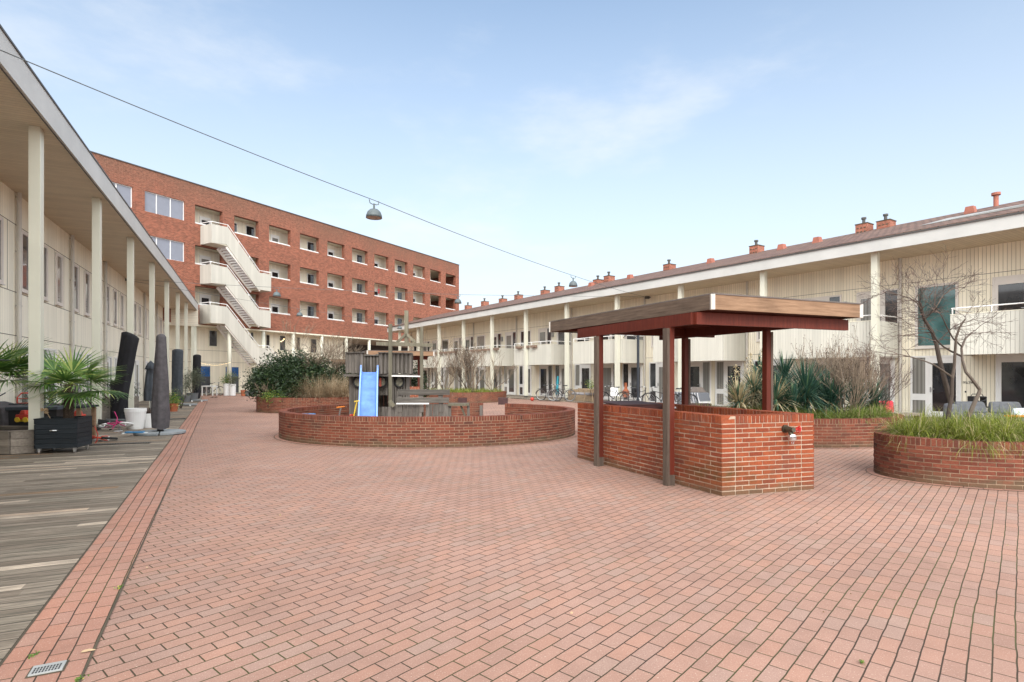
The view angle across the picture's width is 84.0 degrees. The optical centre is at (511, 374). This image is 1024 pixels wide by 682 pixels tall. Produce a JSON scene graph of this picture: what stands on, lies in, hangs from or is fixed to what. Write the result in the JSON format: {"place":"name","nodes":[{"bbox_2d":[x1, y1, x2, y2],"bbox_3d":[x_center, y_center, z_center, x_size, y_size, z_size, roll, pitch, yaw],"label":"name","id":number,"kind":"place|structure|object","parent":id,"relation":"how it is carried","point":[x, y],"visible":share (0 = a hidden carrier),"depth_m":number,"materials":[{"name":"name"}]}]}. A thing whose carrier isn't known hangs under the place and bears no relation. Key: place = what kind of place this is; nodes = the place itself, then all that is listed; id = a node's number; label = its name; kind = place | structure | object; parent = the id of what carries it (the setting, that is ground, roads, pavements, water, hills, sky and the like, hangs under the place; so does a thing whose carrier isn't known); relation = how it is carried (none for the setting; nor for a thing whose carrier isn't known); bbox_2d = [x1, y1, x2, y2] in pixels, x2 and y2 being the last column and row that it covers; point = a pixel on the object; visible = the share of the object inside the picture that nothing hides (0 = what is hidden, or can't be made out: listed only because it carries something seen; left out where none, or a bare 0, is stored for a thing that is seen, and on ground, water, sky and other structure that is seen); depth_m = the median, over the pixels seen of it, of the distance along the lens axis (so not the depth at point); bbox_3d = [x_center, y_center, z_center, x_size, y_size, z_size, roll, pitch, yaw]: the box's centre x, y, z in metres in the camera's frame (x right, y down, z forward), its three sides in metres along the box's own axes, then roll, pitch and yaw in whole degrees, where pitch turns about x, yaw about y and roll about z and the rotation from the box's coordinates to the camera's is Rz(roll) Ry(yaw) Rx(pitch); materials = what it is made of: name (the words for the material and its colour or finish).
{"place":"outdoors","nodes":[
{"label":"outdoors","id":0,"kind":"place"},
{"bbox_2d":[343,310,432,415],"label":"play tower","id":1,"kind":"structure","parent":0,"point":[390,362],"depth_m":16.32,"materials":[{"name":"grey wood"}]},
{"bbox_2d":[358,365,378,415],"bbox_3d":[-3.797,0.600,15.043,0.500,1.740,2.056,0,0,-13],"label":"slide","id":2,"kind":"object","parent":1,"relation":"attached to","point":[368,395],"visible":0.71,"depth_m":15.15,"materials":[{"name":"blue plastic"}]},
{"bbox_2d":[427,387,502,392],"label":"planter grass","id":3,"kind":"structure","parent":0,"point":[462,390],"depth_m":34.74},
{"bbox_2d":[0,394,1023,681],"bbox_3d":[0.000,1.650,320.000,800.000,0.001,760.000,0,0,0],"label":"courtyard paving","id":4,"kind":"structure","parent":0,"point":[418,564],"depth_m":4.72,"materials":[{"name":"brick"}]},
{"bbox_2d":[0,397,201,661],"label":"timber deck","id":5,"kind":"structure","parent":4,"relation":"on","point":[58,508],"depth_m":7.12,"materials":[{"name":"grey wood"}]},
{"bbox_2d":[0,392,23,425],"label":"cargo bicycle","id":6,"kind":"object","parent":5,"relation":"on","point":[4,417],"visible":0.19,"depth_m":13.61,"materials":[{"name":"black wood"}]},
{"bbox_2d":[0,426,60,453],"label":"wooden planter","id":7,"kind":"object","parent":5,"relation":"on","point":[16,439],"visible":0.64,"depth_m":11.73,"materials":[{"name":"grey wood"}]},
{"bbox_2d":[0,338,62,390],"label":"fan palm","id":8,"kind":"object","parent":7,"relation":"in","point":[9,366],"visible":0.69,"depth_m":12.09,"materials":[{"name":"green plant"}]},
{"bbox_2d":[5,403,62,425],"bbox_3d":[-11.630,1.124,13.980,1.100,0.867,0.580,0,0,-12],"label":"gas barbecue","id":9,"kind":"object","parent":5,"relation":"on","point":[52,411],"visible":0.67,"depth_m":13.69,"materials":[{"name":"black metal"}]},
{"bbox_2d":[24,405,98,435],"bbox_3d":[-11.940,1.213,14.400,2.300,0.850,0.800,0,0,-10],"label":"patio table","id":10,"kind":"object","parent":5,"relation":"on","point":[79,411],"visible":0.41,"depth_m":14.87,"materials":[{"name":"black"}]},
{"bbox_2d":[33,416,92,453],"bbox_3d":[-9.544,1.271,12.108,0.771,0.730,0.777,0,0,-16],"label":"wheeled planter","id":11,"kind":"object","parent":5,"relation":"on","point":[75,433],"visible":1,"depth_m":11.83,"materials":[{"name":"black wood"}]},
{"bbox_2d":[6,346,132,417],"bbox_3d":[-9.485,0.153,12.250,2.576,1.673,2.172,0,0,0],"label":"fan palm","id":12,"kind":"object","parent":11,"relation":"in","point":[67,394],"visible":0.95,"depth_m":12.17,"materials":[{"name":"green plant"}]},
{"bbox_2d":[82,402,109,419],"bbox_3d":[-14.084,1.306,19.193,0.558,0.639,2.030,0,0,-25],"label":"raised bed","id":13,"kind":"object","parent":5,"relation":"on","point":[105,413],"visible":0.26,"depth_m":19.32,"materials":[{"name":"grey wood"}]},
{"bbox_2d":[0,24,198,452],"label":"terraced block","id":14,"kind":"structure","parent":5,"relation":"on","point":[78,245],"depth_m":16.84,"materials":[{"name":"paint"}]},
{"bbox_2d":[0,216,4,284],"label":"window","id":15,"kind":"structure","parent":14,"relation":"in","point":[1,218],"depth_m":15.25,"materials":[{"name":"paint"}]},
{"bbox_2d":[22,230,27,294],"bbox_3d":[-14.446,-3.315,16.894,0.090,1.810,0.780,0,0,-25],"label":"window","id":16,"kind":"structure","parent":14,"relation":"in","point":[24,235],"depth_m":16.87,"materials":[{"name":"glass"}]},
{"bbox_2d":[44,244,48,301],"bbox_3d":[-15.150,-3.315,18.411,0.090,1.810,0.780,0,0,-25],"label":"window","id":17,"kind":"structure","parent":14,"relation":"in","point":[45,247],"depth_m":18.61,"materials":[{"name":"paint"}]},
{"bbox_2d":[44,348,56,402],"bbox_3d":[-15.372,0.362,18.917,0.110,2.455,1.450,0,0,-25],"label":"door","id":18,"kind":"structure","parent":14,"relation":"in","point":[46,349],"depth_m":19.04,"materials":[{"name":"white paint"}]},
{"bbox_2d":[55,252,63,306],"bbox_3d":[-15.853,-3.315,19.929,0.090,1.810,0.780,0,0,-25],"label":"window","id":19,"kind":"structure","parent":14,"relation":"in","point":[58,258],"depth_m":19.89,"materials":[{"name":"glass"}]},
{"bbox_2d":[74,263,79,312],"bbox_3d":[-16.727,-3.315,21.822,0.090,1.810,0.780,0,0,-25],"label":"window","id":20,"kind":"structure","parent":14,"relation":"in","point":[76,268],"depth_m":21.97,"materials":[{"name":"glass"}]},
{"bbox_2d":[84,270,90,316],"bbox_3d":[-17.433,-3.315,23.339,0.090,1.810,0.780,0,0,-25],"label":"window","id":21,"kind":"structure","parent":14,"relation":"in","point":[86,274],"depth_m":23.33,"materials":[{"name":"glass"}]},
{"bbox_2d":[134,360,139,395],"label":"door","id":22,"kind":"structure","parent":14,"relation":"in","point":[136,366],"depth_m":33.51,"materials":[{"name":"white paint"}]},
{"bbox_3d":[-20.801,-5.169,30.800,0.320,0.180,0.160,0,0,0],"label":"cable bracket","id":23,"kind":"object","parent":14,"relation":"attached to","visible":0},
{"bbox_2d":[143,280,614,296],"bbox_3d":[-6.486,-4.825,31.692,28.764,0.685,0.431,0,0,-4],"label":"overhead cable","id":24,"kind":"object","parent":23,"relation":"attached to","point":[395,292],"visible":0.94,"depth_m":31.65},
{"bbox_2d":[96,411,133,429],"bbox_3d":[-11.676,1.440,16.650,0.960,0.572,0.640,-3,-21,-10],"label":"child bicycle","id":25,"kind":"object","parent":5,"relation":"on","point":[101,422],"visible":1,"depth_m":16.64,"materials":[{"name":"pink plastic"}]},
{"bbox_2d":[106,332,138,422],"bbox_3d":[-13.270,0.085,19.375,1.126,3.106,0.550,0,0,0],"label":"covered parasol","id":26,"kind":"object","parent":5,"relation":"on","point":[129,342],"visible":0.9,"depth_m":19.33,"materials":[{"name":"black fabric"}]},
{"bbox_2d":[124,408,146,428],"bbox_3d":[-11.392,1.328,17.217,0.580,0.620,0.580,0,0,0],"label":"flower pot","id":27,"kind":"object","parent":5,"relation":"on","point":[136,417],"visible":1,"depth_m":17.03,"materials":[{"name":"white plastic"}]},
{"bbox_2d":[144,360,153,412],"bbox_3d":[-15.240,0.525,24.000,0.497,2.250,0.472,0,0,45],"label":"closed parasol","id":28,"kind":"object","parent":5,"relation":"on","point":[148,384],"visible":0.75,"depth_m":23.84,"materials":[{"name":"fabric"}]},
{"bbox_2d":[133,334,185,435],"bbox_3d":[-9.739,0.253,15.750,1.240,2.770,1.240,0,0,0],"label":"covered parasol","id":29,"kind":"object","parent":5,"relation":"on","point":[160,412],"visible":0.96,"depth_m":15.62,"materials":[{"name":"grey fabric"}]},
{"bbox_2d":[171,349,182,399],"bbox_3d":[-19.399,0.073,33.000,0.683,3.130,0.332,0,0,0],"label":"covered parasol","id":30,"kind":"object","parent":5,"relation":"on","point":[177,369],"visible":0.84,"depth_m":32.87,"materials":[{"name":"fabric"}]},
{"bbox_2d":[186,393,197,400],"bbox_3d":[-19.859,1.388,35.357,0.680,0.500,0.680,0,0,0],"label":"flower pot","id":31,"kind":"object","parent":5,"relation":"on","point":[194,396],"visible":0.7,"depth_m":35.14,"materials":[{"name":"ceramic"}]},
{"bbox_2d":[183,367,205,392],"bbox_3d":[-19.830,0.341,35.351,1.665,1.742,1.289,0,0,0],"label":"olive tree","id":32,"kind":"object","parent":31,"relation":"in","point":[190,375],"visible":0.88,"depth_m":35.33,"materials":[{"name":"green plant"}]},
{"bbox_2d":[192,354,200,398],"bbox_3d":[-20.503,0.158,37.002,0.575,2.960,0.274,0,0,0],"label":"covered parasol","id":33,"kind":"object","parent":5,"relation":"on","point":[196,360],"visible":0.68,"depth_m":36.90,"materials":[{"name":"black fabric"}]},
{"bbox_2d":[0,397,208,681],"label":"border courses","id":34,"kind":"object","parent":4,"relation":"on","point":[69,622],"visible":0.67,"depth_m":4.38,"materials":[{"name":"brick"}]},
{"bbox_2d":[25,660,68,677],"bbox_3d":[-2.593,1.639,3.178,0.170,0.009,0.140,0,0,-27],"label":"drain cover","id":35,"kind":"object","parent":34,"relation":"on","point":[47,668],"visible":1,"depth_m":3.17,"materials":[{"name":"metal"}]},
{"bbox_2d":[0,398,208,681],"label":"border joint","id":36,"kind":"object","parent":34,"relation":"on","point":[90,656],"visible":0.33,"depth_m":4.41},
{"bbox_2d":[91,151,458,394],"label":"apartment block","id":37,"kind":"structure","parent":4,"relation":"on","point":[291,252],"depth_m":55.21,"materials":[{"name":"brick"}]},
{"bbox_2d":[113,182,131,207],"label":"window","id":38,"kind":"structure","parent":37,"relation":"in","point":[126,191],"depth_m":42.07,"materials":[{"name":"glass"}]},
{"bbox_2d":[145,191,183,219],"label":"window","id":39,"kind":"structure","parent":37,"relation":"in","point":[154,203],"depth_m":44.52,"materials":[{"name":"glass"}]},
{"bbox_2d":[151,236,183,261],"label":"window","id":40,"kind":"structure","parent":37,"relation":"in","point":[173,250],"depth_m":45.00,"materials":[{"name":"glass"}]},
{"bbox_2d":[201,365,210,392],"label":"door","id":41,"kind":"structure","parent":37,"relation":"in","point":[207,369],"depth_m":48.84,"materials":[{"name":"blue paint"}]},
{"bbox_2d":[208,330,217,346],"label":"window","id":42,"kind":"structure","parent":37,"relation":"in","point":[212,334],"depth_m":49.36,"materials":[{"name":"glass"}]},
{"bbox_2d":[200,221,276,383],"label":"outdoor staircase","id":43,"kind":"structure","parent":37,"relation":"attached to","point":[224,240],"depth_m":48.37,"materials":[{"name":"beige paint"}]},
{"bbox_2d":[256,396,348,412],"bbox_3d":[-9.300,1.319,26.499,4.811,0.662,4.609,0,0,0],"label":"brick planter","id":44,"kind":"object","parent":4,"relation":"on","point":[276,405],"visible":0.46,"depth_m":24.40,"materials":[{"name":"brick"}]},
{"bbox_2d":[238,344,337,407],"bbox_3d":[-10.053,0.301,25.853,4.397,3.479,3.387,0,0,0],"label":"evergreen shrub","id":45,"kind":"object","parent":44,"relation":"in","point":[291,371],"visible":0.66,"depth_m":25.40,"materials":[{"name":"green plant"}]},
{"bbox_2d":[284,371,349,400],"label":"dry grass","id":46,"kind":"structure","parent":44,"relation":"on","point":[336,388],"depth_m":24.88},
{"bbox_2d":[279,316,362,383],"bbox_3d":[-8.896,-0.828,27.075,3.895,3.900,3.788,0,0,41],"label":"bare tree","id":47,"kind":"object","parent":44,"relation":"on","point":[333,354],"visible":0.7,"depth_m":26.68,"materials":[{"name":"brown plant"}]},
{"bbox_2d":[325,361,356,391],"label":"evergreen shrub","id":48,"kind":"object","parent":44,"relation":"in","point":[341,372],"visible":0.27,"depth_m":26.84,"materials":[{"name":"green plant"}]},
{"bbox_2d":[361,350,434,386],"bbox_3d":[-5.905,0.281,27.850,3.072,2.738,4.756,0,0,-23],"label":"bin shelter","id":49,"kind":"object","parent":4,"relation":"on","point":[426,355],"visible":0.21,"depth_m":26.16,"materials":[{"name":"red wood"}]},
{"bbox_2d":[378,389,449,416],"bbox_3d":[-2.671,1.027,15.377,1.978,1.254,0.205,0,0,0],"label":"bench","id":50,"kind":"object","parent":4,"relation":"on","point":[440,409],"visible":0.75,"depth_m":15.42,"materials":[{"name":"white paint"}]},
{"bbox_2d":[405,361,431,396],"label":"evergreen shrub","id":51,"kind":"object","parent":4,"relation":"on","point":[413,381],"visible":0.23,"depth_m":29.85,"materials":[{"name":"green plant"}]},
{"bbox_2d":[274,431,577,447],"bbox_3d":[-2.320,1.645,16.200,8.430,0.001,6.930,0,0,0],"label":"paver ring","id":52,"kind":"object","parent":4,"relation":"on","point":[276,436],"visible":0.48,"depth_m":13.21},
{"bbox_2d":[279,403,574,446],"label":"ring wall","id":53,"kind":"structure","parent":4,"relation":"on","point":[514,424],"depth_m":13.26,"materials":[{"name":"brick"}]},
{"bbox_2d":[425,391,505,402],"bbox_3d":[-2.949,1.344,35.600,5.211,0.612,5.208,0,0,0],"label":"brick planter","id":54,"kind":"object","parent":4,"relation":"on","point":[480,397],"visible":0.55,"depth_m":33.20,"materials":[{"name":"brick"}]},
{"bbox_2d":[410,339,456,388],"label":"bare shrub","id":55,"kind":"object","parent":54,"relation":"on","point":[435,370],"visible":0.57,"depth_m":36.58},
{"bbox_2d":[417,331,475,388],"bbox_3d":[-4.214,-0.928,35.434,3.939,4.187,2.574,0,0,0],"label":"bare shrub","id":56,"kind":"object","parent":54,"relation":"on","point":[437,376],"visible":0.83,"depth_m":35.43,"materials":[{"name":"brown plant"}]},
{"bbox_2d":[446,339,485,389],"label":"bare shrub","id":57,"kind":"object","parent":54,"relation":"on","point":[464,367],"visible":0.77,"depth_m":36.14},
{"bbox_2d":[454,340,489,390],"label":"bare shrub","id":58,"kind":"object","parent":54,"relation":"on","point":[472,380],"visible":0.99,"depth_m":34.19,"materials":[{"name":"brown plant"}]},
{"bbox_2d":[459,348,517,389],"bbox_3d":[-1.634,-0.430,36.091,4.008,3.195,2.184,0,0,-22],"label":"bare shrub","id":59,"kind":"object","parent":54,"relation":"on","point":[490,383],"visible":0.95,"depth_m":36.30,"materials":[{"name":"brown plant"}]},
{"bbox_2d":[577,402,813,495],"bbox_3d":[2.817,1.104,9.728,1.558,1.092,4.090,0,0,-23],"label":"brick enclosure","id":60,"kind":"object","parent":4,"relation":"on","point":[722,451],"visible":0.88,"depth_m":8.11,"materials":[{"name":"brick"}]},
{"bbox_2d":[781,425,801,443],"bbox_3d":[3.903,0.834,7.925,0.193,0.258,0.190,0,0,-17],"label":"wall hydrant","id":61,"kind":"object","parent":60,"relation":"attached to","point":[789,430],"depth_m":7.88,"materials":[{"name":"grey metal"}]},
{"bbox_2d":[387,192,1023,416],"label":"terraced block","id":62,"kind":"structure","parent":4,"relation":"on","point":[988,242],"depth_m":24.32,"materials":[{"name":"paint"}]},
{"bbox_2d":[504,366,515,394],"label":"door","id":63,"kind":"structure","parent":62,"relation":"in","point":[510,384],"depth_m":45.22,"materials":[{"name":"white paint"}]},
{"bbox_2d":[505,331,515,348],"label":"door","id":64,"kind":"structure","parent":62,"relation":"in","point":[510,337],"depth_m":45.14,"materials":[{"name":"paint"}]},
{"bbox_2d":[519,366,531,395],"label":"door","id":65,"kind":"structure","parent":62,"relation":"in","point":[521,368],"depth_m":43.58,"materials":[{"name":"white paint"}]},
{"bbox_2d":[538,328,551,344],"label":"door","id":66,"kind":"structure","parent":62,"relation":"in","point":[544,334],"depth_m":41.43,"materials":[{"name":"paint"}]},
{"bbox_2d":[539,365,552,396],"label":"door","id":67,"kind":"structure","parent":62,"relation":"in","point":[545,371],"depth_m":41.29,"materials":[{"name":"white paint"}]},
{"bbox_2d":[555,365,569,396],"bbox_3d":[3.502,0.437,39.701,0.110,2.305,1.610,0,0,-34],"label":"door","id":68,"kind":"structure","parent":62,"relation":"in","point":[559,369],"depth_m":39.78,"materials":[{"name":"white paint"}]},
{"bbox_2d":[575,364,590,388],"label":"door","id":69,"kind":"structure","parent":62,"relation":"in","point":[582,371],"depth_m":37.95,"materials":[{"name":"white paint"}]},
{"bbox_2d":[603,363,614,399],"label":"door","id":70,"kind":"structure","parent":62,"relation":"in","point":[608,368],"depth_m":35.88,"materials":[{"name":"white paint"}]},
{"bbox_2d":[622,363,642,400],"bbox_3d":[7.211,0.437,34.165,0.110,2.305,1.610,0,0,-34],"label":"door","id":71,"kind":"structure","parent":62,"relation":"in","point":[629,370],"depth_m":34.17,"materials":[{"name":"white paint"}]},
{"bbox_2d":[649,362,662,401],"bbox_3d":[8.435,0.438,32.377,0.070,2.305,1.610,0,0,-34],"label":"door","id":72,"kind":"structure","parent":62,"relation":"in","point":[655,368],"depth_m":32.56,"materials":[{"name":"white paint"}]},
{"bbox_2d":[691,361,710,400],"bbox_3d":[9.869,0.437,30.207,0.110,2.305,1.610,0,0,-34],"label":"door","id":73,"kind":"structure","parent":62,"relation":"in","point":[700,370],"depth_m":30.00,"materials":[{"name":"white paint"}]},
{"bbox_2d":[715,361,743,405],"bbox_3d":[10.921,0.437,28.631,0.110,2.305,1.610,0,0,-34],"label":"door","id":74,"kind":"structure","parent":62,"relation":"in","point":[723,369],"depth_m":28.78,"materials":[{"name":"white paint"}]},
{"bbox_2d":[806,295,841,301],"bbox_3d":[13.538,-2.303,24.770,0.070,2.185,1.580,0,0,-34],"label":"window","id":75,"kind":"structure","parent":62,"relation":"in","point":[838,298],"depth_m":24.51,"materials":[{"name":"paint"}]},
{"bbox_2d":[851,357,894,411],"bbox_3d":[14.649,0.438,23.115,0.070,2.305,1.610,0,0,-34],"label":"door","id":76,"kind":"structure","parent":62,"relation":"in","point":[892,362],"depth_m":22.64,"materials":[{"name":"white paint"}]},
{"bbox_2d":[856,288,898,322],"bbox_3d":[14.737,-2.303,22.947,0.110,2.185,1.580,0,0,-34],"label":"window","id":77,"kind":"structure","parent":62,"relation":"in","point":[883,309],"depth_m":22.75,"materials":[{"name":"paint"}]},
{"bbox_2d":[910,355,961,416],"bbox_3d":[15.839,0.437,21.306,0.110,2.305,1.610,0,0,-34],"label":"door","id":78,"kind":"structure","parent":62,"relation":"in","point":[926,386],"depth_m":21.40,"materials":[{"name":"white paint"}]},
{"bbox_2d":[914,282,958,348],"bbox_3d":[15.868,-2.185,21.280,0.090,2.410,1.416,0,0,-34],"label":"window","id":79,"kind":"structure","parent":62,"relation":"in","point":[938,321],"depth_m":21.26,"materials":[{"name":"glass"}]},
{"bbox_2d":[992,274,1023,310],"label":"window","id":80,"kind":"structure","parent":62,"relation":"in","point":[1006,289],"depth_m":19.54,"materials":[{"name":"glass"}]},
{"bbox_2d":[995,353,1023,413],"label":"door","id":81,"kind":"structure","parent":62,"relation":"in","point":[1009,368],"depth_m":19.51,"materials":[{"name":"white paint"}]},
{"bbox_2d":[549,293,862,485],"bbox_3d":[3.155,0.264,10.490,3.206,2.773,4.689,0,0,-23],"label":"bin shelter","id":82,"kind":"object","parent":4,"relation":"on","point":[710,315],"visible":0.94,"depth_m":8.86,"materials":[{"name":"red wood"}]},
{"bbox_2d":[506,395,937,421],"bbox_3d":[4.240,1.647,35.974,3.450,0.105,70.000,0,0,-34],"label":"timber deck edge","id":83,"kind":"object","parent":4,"relation":"on","point":[529,397],"visible":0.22,"depth_m":38.06,"materials":[{"name":"brown wood"}]},
{"bbox_2d":[568,388,593,401],"bbox_3d":[4.398,1.220,34.572,0.850,0.750,2.120,0,0,-34],"label":"wicker sofa","id":84,"kind":"object","parent":83,"relation":"on","point":[579,393],"visible":0.61,"depth_m":34.60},
{"bbox_2d":[660,392,710,403],"bbox_3d":[8.475,1.200,27.911,0.894,0.690,2.486,0,0,-34],"label":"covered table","id":85,"kind":"object","parent":83,"relation":"on","point":[703,397],"visible":0.29,"depth_m":26.98,"materials":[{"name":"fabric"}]},
{"bbox_2d":[954,401,1021,415],"bbox_3d":[15.156,1.230,17.424,3.188,0.780,0.820,0,0,8],"label":"lounge sofa","id":86,"kind":"object","parent":83,"relation":"on","point":[966,405],"visible":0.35,"depth_m":17.67,"materials":[{"name":"fabric"}]},
{"bbox_2d":[747,408,902,447],"bbox_3d":[7.200,1.326,15.000,5.512,0.649,4.410,0,0,0],"label":"brick planter","id":87,"kind":"object","parent":4,"relation":"on","point":[847,433],"visible":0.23,"depth_m":12.82,"materials":[{"name":"brick"}]},
{"bbox_2d":[714,377,761,409],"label":"yucca","id":88,"kind":"object","parent":87,"relation":"in","point":[737,395],"visible":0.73,"depth_m":13.89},
{"bbox_2d":[726,366,761,408],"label":"yucca","id":89,"kind":"object","parent":87,"relation":"in","point":[753,378],"visible":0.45,"depth_m":14.26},
{"bbox_2d":[749,372,801,411],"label":"yucca","id":90,"kind":"object","parent":87,"relation":"in","point":[777,398],"visible":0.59,"depth_m":13.44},
{"bbox_2d":[773,350,800,408],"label":"yucca","id":91,"kind":"object","parent":87,"relation":"in","point":[784,369],"visible":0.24,"depth_m":14.69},
{"bbox_2d":[778,376,816,412],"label":"yucca","id":92,"kind":"object","parent":87,"relation":"in","point":[795,397],"visible":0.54,"depth_m":13.38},
{"bbox_2d":[691,399,906,424],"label":"ornamental grass","id":93,"kind":"structure","parent":87,"relation":"in","point":[879,411],"depth_m":13.32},
{"bbox_2d":[773,337,830,409],"bbox_3d":[7.626,0.024,15.064,1.438,2.162,1.321,0,0,0],"label":"bare shrub","id":94,"kind":"object","parent":87,"relation":"on","point":[801,359],"visible":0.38,"depth_m":15.07,"materials":[{"name":"brown plant"}]},
{"bbox_2d":[776,355,844,416],"bbox_3d":[7.114,0.487,13.802,1.839,1.998,1.855,0,0,0],"label":"yucca","id":95,"kind":"object","parent":87,"relation":"in","point":[804,376],"visible":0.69,"depth_m":13.62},
{"bbox_2d":[811,370,865,417],"bbox_3d":[7.812,0.626,14.048,1.673,1.678,1.660,0,0,0],"label":"yucca","id":96,"kind":"object","parent":87,"relation":"in","point":[829,392],"visible":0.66,"depth_m":13.85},
{"bbox_2d":[809,325,894,416],"bbox_3d":[8.141,-0.087,13.956,1.994,2.391,1.788,0,0,0],"label":"bare shrub","id":97,"kind":"object","parent":87,"relation":"on","point":[846,372],"visible":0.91,"depth_m":13.77,"materials":[{"name":"brown plant"}]},
{"bbox_2d":[838,377,883,416],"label":"yucca","id":98,"kind":"object","parent":87,"relation":"in","point":[860,402],"visible":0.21,"depth_m":14.45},
{"bbox_2d":[837,339,914,409],"bbox_3d":[9.609,0.013,15.310,1.925,2.190,1.984,0,0,0],"label":"bare shrub","id":99,"kind":"object","parent":87,"relation":"on","point":[890,380],"visible":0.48,"depth_m":14.95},
{"bbox_2d":[865,376,899,411],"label":"yucca","id":100,"kind":"object","parent":87,"relation":"in","point":[879,395],"visible":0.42,"depth_m":14.87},
{"bbox_2d":[866,466,1023,490],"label":"paver ring","id":101,"kind":"object","parent":4,"relation":"on","point":[870,470],"visible":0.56,"depth_m":8.60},
{"bbox_2d":[873,429,1023,489],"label":"brick planter","id":102,"kind":"object","parent":4,"relation":"on","point":[922,462],"visible":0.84,"depth_m":8.47,"materials":[{"name":"brick"}]},
{"bbox_2d":[846,246,1017,418],"bbox_3d":[6.772,-0.712,9.240,3.046,2.878,1.456,0,0,-14],"label":"ornamental tree","id":103,"kind":"object","parent":102,"relation":"in","point":[949,391],"visible":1,"depth_m":9.21,"materials":[{"name":"brown plant"}]},
{"bbox_2d":[862,401,1023,463],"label":"ornamental grass","id":104,"kind":"structure","parent":102,"relation":"in","point":[993,428],"depth_m":8.90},
{"bbox_2d":[0,0,1023,309],"label":"sky","id":105,"kind":"structure","parent":0,"point":[584,139],"materials":[{"name":"blue"}]},
{"bbox_2d":[603,401,675,408],"bbox_3d":[2.369,1.077,10.850,0.910,1.105,1.361,0,0,-23],"label":"steel container","id":106,"kind":"object","parent":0,"point":[642,404],"visible":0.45,"depth_m":10.81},
{"bbox_3d":[7.878,-4.492,33.000,0.320,0.180,0.160,0,0,0],"label":"cable bracket","id":107,"kind":"object","parent":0,"visible":0},
{"bbox_2d":[0,50,643,296],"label":"overhead cable","id":108,"kind":"object","parent":107,"relation":"attached to","point":[263,157],"visible":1,"depth_m":12.72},
{"bbox_2d":[366,199,381,219],"bbox_3d":[-3.880,-4.658,16.000,0.450,0.502,0.450,0,0,-34],"label":"hanging lamp","id":109,"kind":"object","parent":108,"relation":"hanging from","point":[373,213],"visible":1,"depth_m":15.89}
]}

